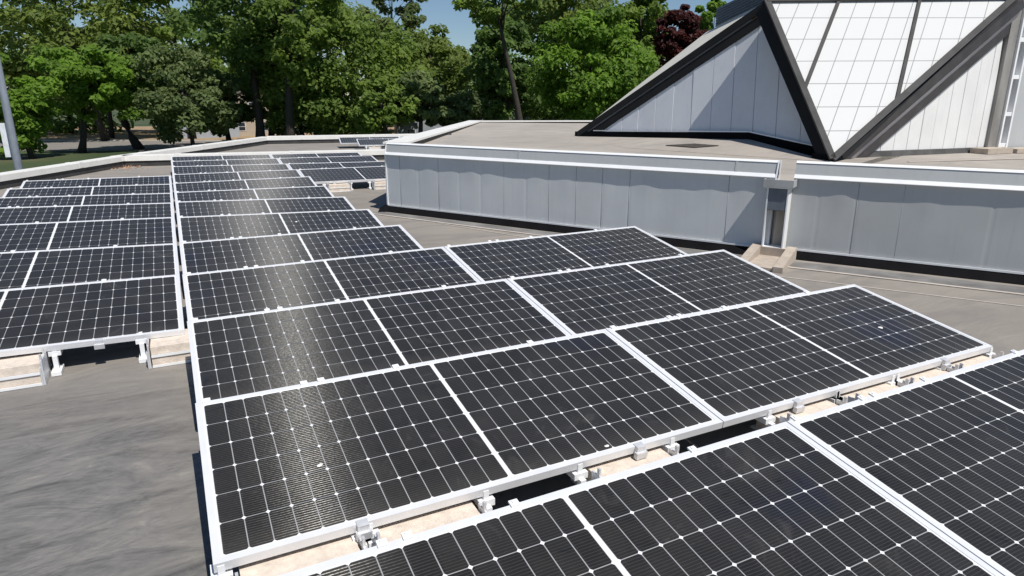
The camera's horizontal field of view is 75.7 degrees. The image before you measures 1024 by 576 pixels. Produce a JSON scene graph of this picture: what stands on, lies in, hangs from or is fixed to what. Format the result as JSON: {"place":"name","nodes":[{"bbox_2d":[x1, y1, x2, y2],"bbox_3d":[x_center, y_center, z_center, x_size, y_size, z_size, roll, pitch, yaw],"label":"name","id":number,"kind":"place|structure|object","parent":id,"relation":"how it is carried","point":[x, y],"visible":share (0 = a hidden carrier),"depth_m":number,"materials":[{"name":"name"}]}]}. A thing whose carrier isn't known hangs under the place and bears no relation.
{"place":"outdoors","nodes":[
{"label":"outdoors","id":0,"kind":"place"},
{"bbox_2d":[0,141,222,150],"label":"road","id":1,"kind":"structure","parent":0,"point":[100,145],"depth_m":91.34,"materials":[{"name":"grey asphalt"}]},
{"bbox_2d":[1,139,225,140],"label":"pavement","id":2,"kind":"structure","parent":0,"point":[119,140],"depth_m":101.21,"materials":[{"name":"concrete"}]},
{"bbox_2d":[0,107,514,172],"bbox_3d":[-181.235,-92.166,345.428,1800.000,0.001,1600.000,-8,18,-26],"label":"ground","id":3,"kind":"structure","parent":0,"point":[45,158],"depth_m":74.76,"materials":[{"name":"green plant"}]},
{"bbox_2d":[0,58,22,169],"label":"lamp post","id":4,"kind":"object","parent":3,"relation":"on","point":[9,139],"visible":0.42,"depth_m":16.36,"materials":[{"name":"metal"}]},
{"bbox_2d":[0,52,62,158],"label":"shade tree","id":5,"kind":"object","parent":3,"relation":"on","point":[30,98],"visible":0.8,"depth_m":69.02,"materials":[{"name":"green plant"}]},
{"bbox_2d":[0,0,175,140],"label":"oak tree","id":6,"kind":"object","parent":3,"relation":"on","point":[49,21],"visible":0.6,"depth_m":92.72,"materials":[{"name":"green plant"}]},
{"bbox_2d":[23,43,154,152],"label":"maple tree","id":7,"kind":"object","parent":3,"relation":"on","point":[115,74],"visible":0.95,"depth_m":74.83,"materials":[{"name":"green plant"}]},
{"bbox_2d":[52,21,142,137],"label":"background tree","id":8,"kind":"object","parent":3,"relation":"on","point":[111,133],"visible":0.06,"depth_m":102.23,"materials":[{"name":"green plant"}]},
{"bbox_2d":[86,32,180,149],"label":"shade tree","id":9,"kind":"object","parent":3,"relation":"on","point":[132,40],"visible":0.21,"depth_m":80.39,"materials":[{"name":"green plant"}]},
{"bbox_2d":[124,42,243,145],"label":"ornamental tree","id":10,"kind":"object","parent":3,"relation":"on","point":[168,110],"visible":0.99,"depth_m":78.70,"materials":[{"name":"green plant"}]},
{"bbox_2d":[40,126,393,139],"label":"dry yard","id":11,"kind":"structure","parent":3,"relation":"on","point":[143,132],"depth_m":117.20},
{"bbox_2d":[0,1,48,122],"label":"background tree","id":12,"kind":"object","parent":11,"relation":"on","point":[4,47],"visible":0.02,"depth_m":123.74,"materials":[{"name":"green plant"}]},
{"bbox_2d":[6,44,133,133],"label":"background tree","id":13,"kind":"object","parent":11,"relation":"on","point":[70,125],"visible":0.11,"depth_m":122.54,"materials":[{"name":"green plant"}]},
{"bbox_2d":[96,0,237,138],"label":"oak tree","id":14,"kind":"object","parent":11,"relation":"on","point":[165,32],"visible":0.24,"depth_m":98.88,"materials":[{"name":"green plant"}]},
{"bbox_2d":[125,40,226,131],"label":"background tree","id":15,"kind":"object","parent":11,"relation":"on","point":[153,67],"visible":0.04,"depth_m":127.66,"materials":[{"name":"green plant"}]},
{"bbox_2d":[177,86,239,138],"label":"house","id":16,"kind":"structure","parent":11,"relation":"on","point":[235,132],"depth_m":109.95,"materials":[{"name":"grey"}]},
{"bbox_2d":[156,27,282,89],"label":"background tree","id":17,"kind":"object","parent":11,"relation":"on","point":[219,62],"depth_m":119.44,"materials":[{"name":"green plant"}]},
{"bbox_2d":[236,91,275,135],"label":"house","id":18,"kind":"structure","parent":11,"relation":"on","point":[247,128],"depth_m":116.26,"materials":[{"name":"beige"}]},
{"bbox_2d":[356,0,427,133],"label":"slim tree","id":19,"kind":"object","parent":11,"relation":"on","point":[409,10],"visible":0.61,"depth_m":106.70,"materials":[{"name":"green plant"}]},
{"bbox_2d":[360,30,462,78],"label":"background tree","id":20,"kind":"object","parent":11,"relation":"on","point":[414,41],"visible":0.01,"depth_m":124.30,"materials":[{"name":"green plant"}]},
{"bbox_2d":[441,51,498,100],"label":"background tree","id":21,"kind":"object","parent":11,"relation":"on","point":[470,86],"visible":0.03,"depth_m":116.16,"materials":[{"name":"green plant"}]},
{"bbox_2d":[211,72,264,140],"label":"background tree","id":22,"kind":"object","parent":3,"relation":"on","point":[248,112],"visible":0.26,"depth_m":92.40,"materials":[{"name":"green plant"}]},
{"bbox_2d":[164,0,313,136],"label":"oak tree","id":23,"kind":"object","parent":3,"relation":"on","point":[250,52],"visible":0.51,"depth_m":79.97,"materials":[{"name":"green plant"}]},
{"bbox_2d":[225,25,302,135],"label":"background tree","id":24,"kind":"object","parent":3,"relation":"on","point":[232,69],"visible":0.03,"depth_m":93.57,"materials":[{"name":"green plant"}]},
{"bbox_2d":[251,90,281,135],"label":"background tree","id":25,"kind":"object","parent":3,"relation":"on","point":[265,112],"visible":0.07,"depth_m":95.89,"materials":[{"name":"green plant"}]},
{"bbox_2d":[226,0,354,135],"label":"oak tree","id":26,"kind":"object","parent":3,"relation":"on","point":[322,35],"visible":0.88,"depth_m":76.48,"materials":[{"name":"green plant"}]},
{"bbox_2d":[261,78,344,135],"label":"background tree","id":27,"kind":"object","parent":3,"relation":"on","point":[277,128],"visible":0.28,"depth_m":88.14,"materials":[{"name":"green plant"}]},
{"bbox_2d":[288,0,384,128],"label":"background tree","id":28,"kind":"object","parent":3,"relation":"on","point":[374,14],"visible":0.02,"depth_m":126.81,"materials":[{"name":"green plant"}]},
{"bbox_2d":[255,4,430,134],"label":"linden tree","id":29,"kind":"object","parent":3,"relation":"on","point":[318,73],"visible":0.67,"depth_m":81.51,"materials":[{"name":"green plant"}]},
{"bbox_2d":[346,72,420,133],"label":"background tree","id":30,"kind":"object","parent":3,"relation":"on","point":[365,116],"visible":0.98,"depth_m":79.32,"materials":[{"name":"green plant"}]},
{"bbox_2d":[396,104,442,133],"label":"house","id":31,"kind":"structure","parent":3,"relation":"on","point":[411,128],"depth_m":89.73,"materials":[{"name":"grey"}]},
{"bbox_2d":[396,69,446,132],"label":"background tree","id":32,"kind":"object","parent":3,"relation":"on","point":[426,90],"visible":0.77,"depth_m":81.47,"materials":[{"name":"green plant"}]},
{"bbox_2d":[383,23,476,103],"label":"linden tree","id":33,"kind":"object","parent":3,"relation":"on","point":[454,59],"visible":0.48,"depth_m":90.56,"materials":[{"name":"green plant"}]},
{"bbox_2d":[434,90,484,126],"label":"background tree","id":34,"kind":"object","parent":3,"relation":"on","point":[463,108],"visible":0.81,"depth_m":83.68,"materials":[{"name":"green plant"}]},
{"bbox_2d":[451,0,542,119],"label":"oak tree","id":35,"kind":"object","parent":3,"relation":"on","point":[492,12],"visible":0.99,"depth_m":73.99,"materials":[{"name":"green plant"}]},
{"bbox_2d":[461,10,540,119],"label":"shade tree","id":36,"kind":"object","parent":3,"relation":"on","point":[517,37],"visible":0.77,"depth_m":85.41,"materials":[{"name":"green plant"}]},
{"bbox_2d":[0,120,1023,575],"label":"flat roof building","id":37,"kind":"structure","parent":3,"relation":"on","point":[100,464],"depth_m":3.99,"materials":[{"name":"grey concrete"}]},
{"bbox_2d":[0,349,64,391],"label":"ballast tray","id":38,"kind":"object","parent":37,"relation":"on","point":[22,371],"visible":0.96,"depth_m":4.17,"materials":[{"name":"white metal"}]},
{"bbox_2d":[0,274,184,356],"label":"solar panel","id":39,"kind":"object","parent":38,"relation":"on","point":[95,314],"visible":1,"depth_m":4.77,"materials":[{"name":"glass"}]},
{"bbox_2d":[0,193,174,214],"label":"solar panel","id":40,"kind":"object","parent":37,"relation":"on","point":[69,200],"visible":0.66,"depth_m":9.62,"materials":[{"name":"glass"}]},
{"bbox_2d":[0,203,175,228],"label":"solar panel","id":41,"kind":"object","parent":37,"relation":"on","point":[19,214],"visible":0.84,"depth_m":8.40,"materials":[{"name":"glass"}]},
{"bbox_2d":[2,184,173,202],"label":"solar panel","id":42,"kind":"object","parent":37,"relation":"on","point":[96,190],"visible":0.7,"depth_m":10.79,"materials":[{"name":"glass"}]},
{"bbox_2d":[0,217,176,251],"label":"solar panel","id":43,"kind":"object","parent":37,"relation":"on","point":[36,235],"visible":0.69,"depth_m":7.15,"materials":[{"name":"glass"}]},
{"bbox_2d":[0,243,180,289],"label":"solar panel","id":44,"kind":"object","parent":37,"relation":"on","point":[24,269],"visible":0.73,"depth_m":6.03,"materials":[{"name":"glass"}]},
{"bbox_2d":[20,175,172,191],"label":"solar panel","id":45,"kind":"object","parent":37,"relation":"on","point":[142,180],"visible":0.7,"depth_m":12.00,"materials":[{"name":"glass"}]},
{"bbox_2d":[112,165,148,169],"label":"leaf litter","id":46,"kind":"object","parent":37,"relation":"on","point":[126,166],"visible":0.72,"depth_m":17.66,"materials":[{"name":"brown plant"}]},
{"bbox_2d":[135,329,191,368],"bbox_3d":[-2.328,0.374,4.675,0.594,0.203,0.390,-8,18,-26],"label":"ballast tray","id":47,"kind":"object","parent":37,"relation":"on","point":[166,351],"visible":0.54,"depth_m":4.52,"materials":[{"name":"beige concrete"}]},
{"bbox_2d":[182,247,480,320],"bbox_3d":[-1.488,-0.035,5.616,2.339,0.064,1.098,-8,27,-26],"label":"solar panel","id":48,"kind":"object","parent":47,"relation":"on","point":[221,293],"visible":0.7,"depth_m":5.60,"materials":[{"name":"glass"}]},
{"bbox_2d":[171,154,271,160],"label":"solar panel","id":49,"kind":"object","parent":37,"relation":"on","point":[213,157],"visible":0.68,"depth_m":16.63,"materials":[{"name":"glass"}]},
{"bbox_2d":[171,158,280,165],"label":"solar panel","id":50,"kind":"object","parent":37,"relation":"on","point":[229,162],"visible":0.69,"depth_m":15.43,"materials":[{"name":"glass"}]},
{"bbox_2d":[171,164,290,173],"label":"solar panel","id":51,"kind":"object","parent":37,"relation":"on","point":[213,168],"visible":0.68,"depth_m":14.16,"materials":[{"name":"glass"}]},
{"bbox_2d":[172,169,302,182],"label":"solar panel","id":52,"kind":"object","parent":37,"relation":"on","point":[200,177],"visible":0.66,"depth_m":12.97,"materials":[{"name":"glass"}]},
{"bbox_2d":[173,176,316,191],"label":"solar panel","id":53,"kind":"object","parent":37,"relation":"on","point":[279,182],"visible":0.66,"depth_m":11.79,"materials":[{"name":"glass"}]},
{"bbox_2d":[174,186,333,201],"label":"solar panel","id":54,"kind":"object","parent":37,"relation":"on","point":[281,192],"visible":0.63,"depth_m":10.60,"materials":[{"name":"glass"}]},
{"bbox_2d":[175,196,355,216],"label":"solar panel","id":55,"kind":"object","parent":37,"relation":"on","point":[221,206],"visible":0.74,"depth_m":9.33,"materials":[{"name":"glass"}]},
{"bbox_2d":[177,209,383,242],"bbox_3d":[-2.754,-0.737,8.018,2.339,0.064,1.098,-6,26,-26],"label":"solar panel","id":56,"kind":"object","parent":37,"relation":"on","point":[204,228],"visible":0.71,"depth_m":8.04,"materials":[{"name":"glass"}]},
{"bbox_2d":[210,523,379,575],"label":"ballast tray","id":57,"kind":"object","parent":37,"relation":"on","point":[283,563],"visible":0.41,"depth_m":2.40,"materials":[{"name":"concrete"}]},
{"bbox_2d":[179,225,423,273],"bbox_3d":[-2.121,-0.377,6.819,2.339,0.064,1.098,-8,27,-26],"label":"solar panel","id":58,"kind":"object","parent":37,"relation":"on","point":[219,254],"visible":0.73,"depth_m":6.84,"materials":[{"name":"glass"}]},
{"bbox_2d":[270,152,361,157],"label":"solar panel","id":59,"kind":"object","parent":37,"relation":"on","point":[292,155],"visible":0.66,"depth_m":17.68,"materials":[{"name":"glass"}]},
{"bbox_2d":[278,155,377,163],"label":"solar panel","id":60,"kind":"object","parent":37,"relation":"on","point":[369,158],"visible":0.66,"depth_m":16.43,"materials":[{"name":"glass"}]},
{"bbox_2d":[287,161,384,169],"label":"solar panel","id":61,"kind":"object","parent":37,"relation":"on","point":[297,166],"visible":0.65,"depth_m":15.20,"materials":[{"name":"glass"}]},
{"bbox_2d":[322,181,352,191],"bbox_3d":[-3.482,-2.048,13.184,0.594,0.203,0.390,-8,18,-26],"label":"ballast tray","id":62,"kind":"object","parent":37,"relation":"on","point":[339,187],"visible":0.83,"depth_m":13.07,"materials":[{"name":"beige concrete"}]},
{"bbox_2d":[298,165,385,183],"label":"solar panel","id":63,"kind":"object","parent":62,"relation":"on","point":[342,175],"visible":0.77,"depth_m":13.67,"materials":[{"name":"glass"}]},
{"bbox_2d":[338,136,399,144],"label":"solar panel","id":64,"kind":"object","parent":37,"relation":"on","point":[347,140],"visible":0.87,"depth_m":25.57,"materials":[{"name":"glass"}]},
{"bbox_2d":[365,146,380,148],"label":"ballast tray","id":65,"kind":"object","parent":37,"relation":"on","point":[372,147],"visible":0.71,"depth_m":23.64,"materials":[{"name":"beige concrete"}]},
{"bbox_2d":[356,138,395,146],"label":"solar panel","id":66,"kind":"object","parent":65,"relation":"on","point":[370,142],"visible":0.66,"depth_m":24.16,"materials":[{"name":"glass"}]},
{"bbox_2d":[367,179,385,189],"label":"ballast tray","id":67,"kind":"object","parent":37,"relation":"on","point":[376,185],"visible":0.51,"depth_m":13.42,"materials":[{"name":"beige concrete"}]},
{"bbox_2d":[187,279,570,402],"bbox_3d":[-0.854,0.298,4.411,2.339,0.064,1.098,-8,27,-26],"label":"solar panel","id":68,"kind":"object","parent":37,"relation":"on","point":[252,352],"visible":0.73,"depth_m":4.33,"materials":[{"name":"glass"}]},
{"bbox_2d":[350,490,494,548],"bbox_3d":[-0.329,0.962,2.616,0.594,0.203,0.390,-8,18,-26],"label":"ballast tray","id":69,"kind":"object","parent":37,"relation":"on","point":[392,531],"visible":0.23,"depth_m":2.62,"materials":[{"name":"white metal"}]},
{"bbox_2d":[195,329,722,572],"bbox_3d":[-0.220,0.629,3.205,2.339,0.064,1.098,-8,27,-26],"label":"solar panel","id":70,"kind":"object","parent":69,"relation":"on","point":[395,442],"visible":0.99,"depth_m":3.04,"materials":[{"name":"glass"}]},
{"bbox_2d":[444,226,686,281],"bbox_3d":[0.605,-0.335,6.633,2.339,0.064,1.098,-8,27,-26],"label":"solar panel","id":71,"kind":"object","parent":37,"relation":"on","point":[496,259],"visible":0.69,"depth_m":6.63,"materials":[{"name":"glass"}]},
{"bbox_2d":[566,437,679,484],"bbox_3d":[0.549,0.841,3.044,0.594,0.203,0.390,-8,18,-26],"label":"ballast tray","id":72,"kind":"object","parent":37,"relation":"on","point":[580,474],"visible":0.3,"depth_m":3.02,"materials":[{"name":"beige concrete"}]},
{"bbox_2d":[278,422,1002,575],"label":"solar panel","id":73,"kind":"object","parent":37,"relation":"on","point":[784,499],"visible":1,"depth_m":2.29,"materials":[{"name":"glass"}]},
{"bbox_2d":[507,250,809,334],"bbox_3d":[1.238,0.003,5.429,2.339,0.064,1.098,-8,27,-26],"label":"solar panel","id":74,"kind":"object","parent":37,"relation":"on","point":[584,300],"visible":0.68,"depth_m":5.36,"materials":[{"name":"glass"}]},
{"bbox_2d":[666,143,718,147],"bbox_3d":[3.105,-2.461,11.377,0.886,0.062,0.213,13,21,39],"label":"drain mat","id":75,"kind":"object","parent":37,"relation":"on","point":[693,145],"visible":1,"depth_m":11.34,"materials":[{"name":"grey metal"}]},
{"bbox_2d":[740,243,796,272],"bbox_3d":[2.830,-0.342,7.308,0.480,0.147,0.715,10,19,32],"label":"splash block","id":76,"kind":"object","parent":37,"relation":"on","point":[778,260],"depth_m":7.34,"materials":[{"name":"concrete"}]},
{"bbox_2d":[761,178,797,248],"bbox_3d":[3.021,-0.845,7.509,0.320,0.790,0.222,10,19,32],"label":"downspout","id":77,"kind":"object","parent":37,"relation":"attached to","point":[779,194],"visible":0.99,"depth_m":7.40,"materials":[{"name":"metal"}]},
{"bbox_2d":[750,391,847,429],"bbox_3d":[1.593,0.697,3.553,0.594,0.203,0.390,-8,18,-26],"label":"ballast tray","id":78,"kind":"object","parent":37,"relation":"on","point":[769,419],"visible":0.25,"depth_m":3.55,"materials":[{"name":"white metal"}]},
{"bbox_2d":[606,284,992,427],"bbox_3d":[1.873,0.341,4.225,2.339,0.064,1.098,-8,27,-26],"label":"solar panel","id":79,"kind":"object","parent":78,"relation":"on","point":[732,365],"visible":0.97,"depth_m":4.09,"materials":[{"name":"glass"}]},
{"bbox_2d":[575,0,1023,160],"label":"skylight","id":80,"kind":"object","parent":37,"relation":"on","point":[834,80],"visible":0.86,"depth_m":10.79,"materials":[{"name":"white glass"}]},
{"bbox_2d":[830,374,909,403],"bbox_3d":[2.066,0.632,3.784,0.594,0.203,0.390,-8,18,-26],"label":"ballast tray","id":81,"kind":"object","parent":37,"relation":"on","point":[881,387],"visible":0.21,"depth_m":3.79,"materials":[{"name":"beige concrete"}]},
{"bbox_2d":[787,350,1023,575],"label":"solar panel","id":82,"kind":"object","parent":37,"relation":"on","point":[944,453],"visible":0.95,"depth_m":2.83,"materials":[{"name":"glass"}]},
{"bbox_2d":[884,364,958,384],"bbox_3d":[2.494,0.573,3.993,0.594,0.203,0.390,-8,18,-26],"label":"ballast tray","id":83,"kind":"object","parent":37,"relation":"on","point":[927,373],"visible":0.2,"depth_m":4.00,"materials":[{"name":"beige concrete"}]},
{"bbox_2d":[934,347,1003,370],"bbox_3d":[2.922,0.514,4.202,0.594,0.203,0.390,-8,18,-26],"label":"ballast tray","id":84,"kind":"object","parent":37,"relation":"on","point":[976,359],"visible":0.21,"depth_m":4.24,"materials":[{"name":"beige concrete"}]},
{"bbox_2d":[970,147,1012,153],"bbox_3d":[8.297,-2.379,11.399,0.684,0.090,0.300,-7,17,-23],"label":"paving slab","id":85,"kind":"object","parent":37,"relation":"on","point":[992,150],"depth_m":11.27,"materials":[{"name":"concrete"}]},
{"bbox_2d":[984,8,1023,147],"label":"ladder channel","id":86,"kind":"object","parent":37,"relation":"on","point":[1006,125],"visible":0.75,"depth_m":11.42,"materials":[{"name":"white metal"}]},
{"bbox_2d":[1012,147,1023,152],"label":"paving slab","id":87,"kind":"object","parent":37,"relation":"on","point":[1018,149],"depth_m":11.44,"materials":[{"name":"concrete"}]},
{"bbox_2d":[470,0,578,92],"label":"background tree","id":88,"kind":"object","parent":3,"relation":"on","point":[540,38],"visible":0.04,"depth_m":123.67,"materials":[{"name":"green plant"}]},
{"bbox_2d":[508,68,572,119],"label":"background tree","id":89,"kind":"object","parent":3,"relation":"on","point":[532,107],"visible":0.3,"depth_m":91.58,"materials":[{"name":"green plant"}]},
{"bbox_2d":[510,0,623,119],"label":"oak tree","id":90,"kind":"object","parent":3,"relation":"on","point":[559,9],"visible":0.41,"depth_m":94.28,"materials":[{"name":"green plant"}]},
{"bbox_2d":[523,3,659,119],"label":"linden tree","id":91,"kind":"object","parent":3,"relation":"on","point":[613,80],"visible":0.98,"depth_m":76.44,"materials":[{"name":"green plant"}]},
{"bbox_2d":[556,3,664,118],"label":"background tree","id":92,"kind":"object","parent":3,"relation":"on","point":[604,110],"visible":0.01,"depth_m":125.27,"materials":[{"name":"green plant"}]},
{"bbox_2d":[615,0,668,82],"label":"shade tree","id":93,"kind":"object","parent":3,"relation":"on","point":[640,9],"visible":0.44,"depth_m":98.77,"materials":[{"name":"green plant"}]},
{"bbox_2d":[649,3,709,67],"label":"copper beech tree","id":94,"kind":"object","parent":3,"relation":"on","point":[671,44],"visible":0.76,"depth_m":88.44,"materials":[{"name":"red plant"}]},
{"bbox_2d":[694,0,726,30],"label":"shade tree","id":95,"kind":"object","parent":3,"relation":"on","point":[706,20],"visible":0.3,"depth_m":95.32,"materials":[{"name":"green plant"}]},
{"bbox_2d":[0,0,732,97],"label":"sky","id":96,"kind":"structure","parent":0,"point":[461,29],"materials":[{"name":"blue"}]},
{"bbox_2d":[382,142,781,254],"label":"clad wall","id":97,"kind":"structure","parent":0,"point":[706,203],"depth_m":8.77,"materials":[{"name":"white metal"}]},
{"bbox_2d":[786,161,1023,284],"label":"clad wall","id":98,"kind":"structure","parent":0,"point":[960,222],"depth_m":6.92,"materials":[{"name":"white metal"}]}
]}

